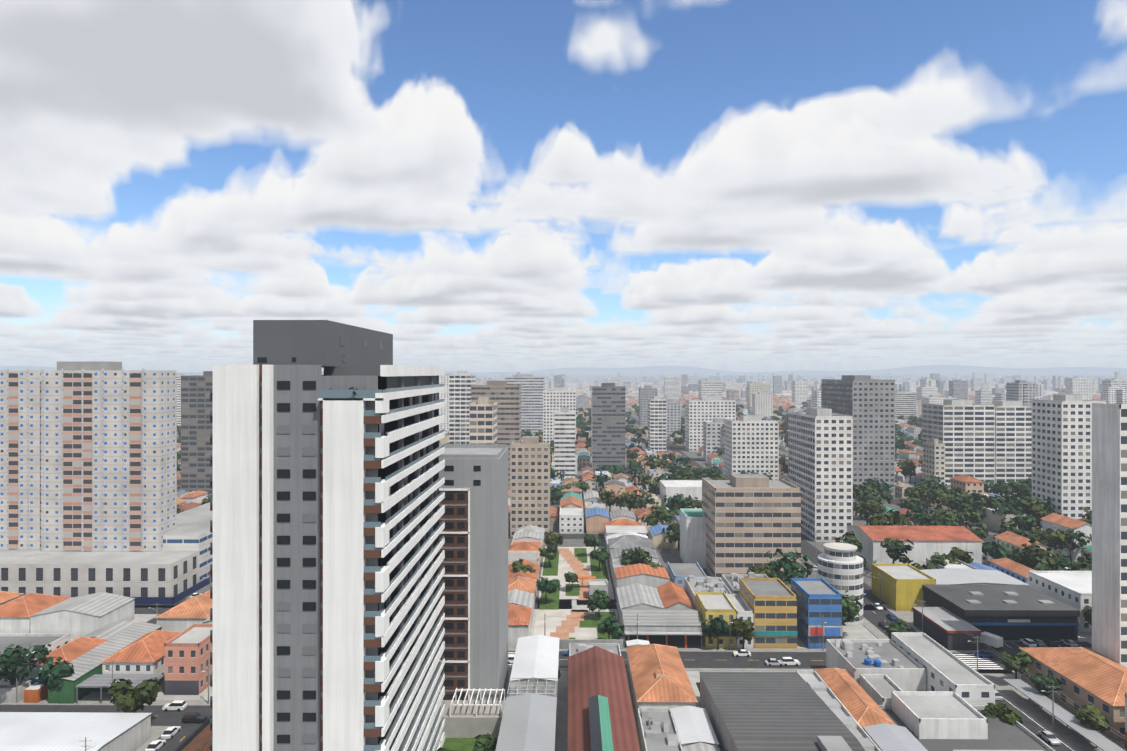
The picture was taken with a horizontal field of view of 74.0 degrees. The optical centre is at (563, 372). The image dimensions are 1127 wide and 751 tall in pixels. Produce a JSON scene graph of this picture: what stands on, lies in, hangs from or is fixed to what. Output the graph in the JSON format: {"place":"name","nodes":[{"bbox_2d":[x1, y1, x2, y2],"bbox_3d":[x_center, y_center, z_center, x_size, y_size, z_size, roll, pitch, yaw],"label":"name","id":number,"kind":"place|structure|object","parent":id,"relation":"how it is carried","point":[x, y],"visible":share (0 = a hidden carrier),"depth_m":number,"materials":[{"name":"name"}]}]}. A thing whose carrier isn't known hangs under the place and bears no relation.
{"place":"outdoors","nodes":[
{"label":"outdoors","id":0,"kind":"place"},
{"bbox_2d":[0,411,1126,750],"bbox_3d":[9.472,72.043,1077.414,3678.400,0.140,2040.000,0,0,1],"label":"roads","id":1,"kind":"structure","parent":0,"point":[566,601],"depth_m":189.26,"materials":[{"name":"grey asphalt"}]},
{"bbox_2d":[0,530,1110,750],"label":"trees","id":2,"kind":"object","parent":1,"relation":"on","point":[127,700],"visible":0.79,"depth_m":171.80,"materials":[{"name":"green plant"}]},
{"bbox_2d":[8,478,1125,750],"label":"street poles","id":3,"kind":"object","parent":1,"relation":"on","point":[632,616],"visible":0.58,"depth_m":178.30,"materials":[{"name":"concrete"}]},
{"bbox_2d":[145,450,1077,750],"bbox_3d":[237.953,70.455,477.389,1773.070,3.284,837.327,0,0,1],"label":"cars","id":4,"kind":"object","parent":1,"relation":"on","point":[991,640],"visible":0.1,"depth_m":184.92,"materials":[{"name":"paint"}]},
{"bbox_2d":[0,365,1126,374],"bbox_3d":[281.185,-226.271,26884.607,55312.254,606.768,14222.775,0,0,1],"label":"hills","id":5,"kind":"structure","parent":0,"point":[942,369],"depth_m":30930.74,"materials":[{"name":"grey"}]},
{"bbox_2d":[0,0,1126,372],"label":"sky","id":6,"kind":"structure","parent":0,"point":[482,186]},
{"bbox_2d":[177,374,1126,598],"bbox_3d":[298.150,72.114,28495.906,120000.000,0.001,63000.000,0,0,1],"label":"ground","id":7,"kind":"structure","parent":0,"point":[665,556],"depth_m":364.71,"materials":[{"name":"green plant"}]},
{"bbox_2d":[0,361,212,604],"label":"apartment building","id":8,"kind":"structure","parent":7,"relation":"on","point":[88,478],"depth_m":251.02,"materials":[{"name":"concrete"}]},
{"bbox_2d":[210,320,444,750],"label":"tower","id":9,"kind":"structure","parent":7,"relation":"on","point":[326,574],"depth_m":100.94,"materials":[{"name":"white paint"}]},
{"bbox_2d":[439,444,507,737],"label":"tower","id":10,"kind":"structure","parent":7,"relation":"on","point":[474,517],"depth_m":155.62,"materials":[{"name":"grey paint"}]},
{"bbox_2d":[0,480,1126,750],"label":"buildings","id":11,"kind":"structure","parent":7,"relation":"on","point":[924,690],"depth_m":168.96,"materials":[{"name":"concrete"}]},
{"bbox_2d":[177,402,1091,577],"bbox_3d":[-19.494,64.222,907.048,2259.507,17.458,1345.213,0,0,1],"label":"trees","id":12,"kind":"object","parent":7,"relation":"on","point":[1041,559],"visible":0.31,"depth_m":362.48,"materials":[{"name":"green plant"}]},
{"bbox_2d":[177,393,1100,588],"bbox_3d":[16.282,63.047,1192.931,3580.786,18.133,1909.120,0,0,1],"label":"houses","id":13,"kind":"structure","parent":7,"relation":"on","point":[571,515],"depth_m":381.85,"materials":[{"name":"concrete"}]},
{"bbox_2d":[177,371,1126,667],"bbox_3d":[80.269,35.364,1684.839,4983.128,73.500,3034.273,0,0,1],"label":"high-rise buildings","id":14,"kind":"structure","parent":7,"relation":"on","point":[1065,447],"depth_m":425.50,"materials":[{"name":"grey concrete"}]},
{"bbox_2d":[189,372,1126,389],"bbox_3d":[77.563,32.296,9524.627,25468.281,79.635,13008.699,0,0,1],"label":"skyline","id":15,"kind":"structure","parent":7,"relation":"on","point":[793,376],"depth_m":6931.23},
{"bbox_2d":[481,382,1100,397],"bbox_3d":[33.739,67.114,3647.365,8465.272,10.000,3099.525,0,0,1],"label":"blocks","id":16,"kind":"structure","parent":7,"relation":"on","point":[635,392],"depth_m":3020.51,"materials":[{"name":"painted concrete"},{"name":"plaster"},{"name":"glass"}]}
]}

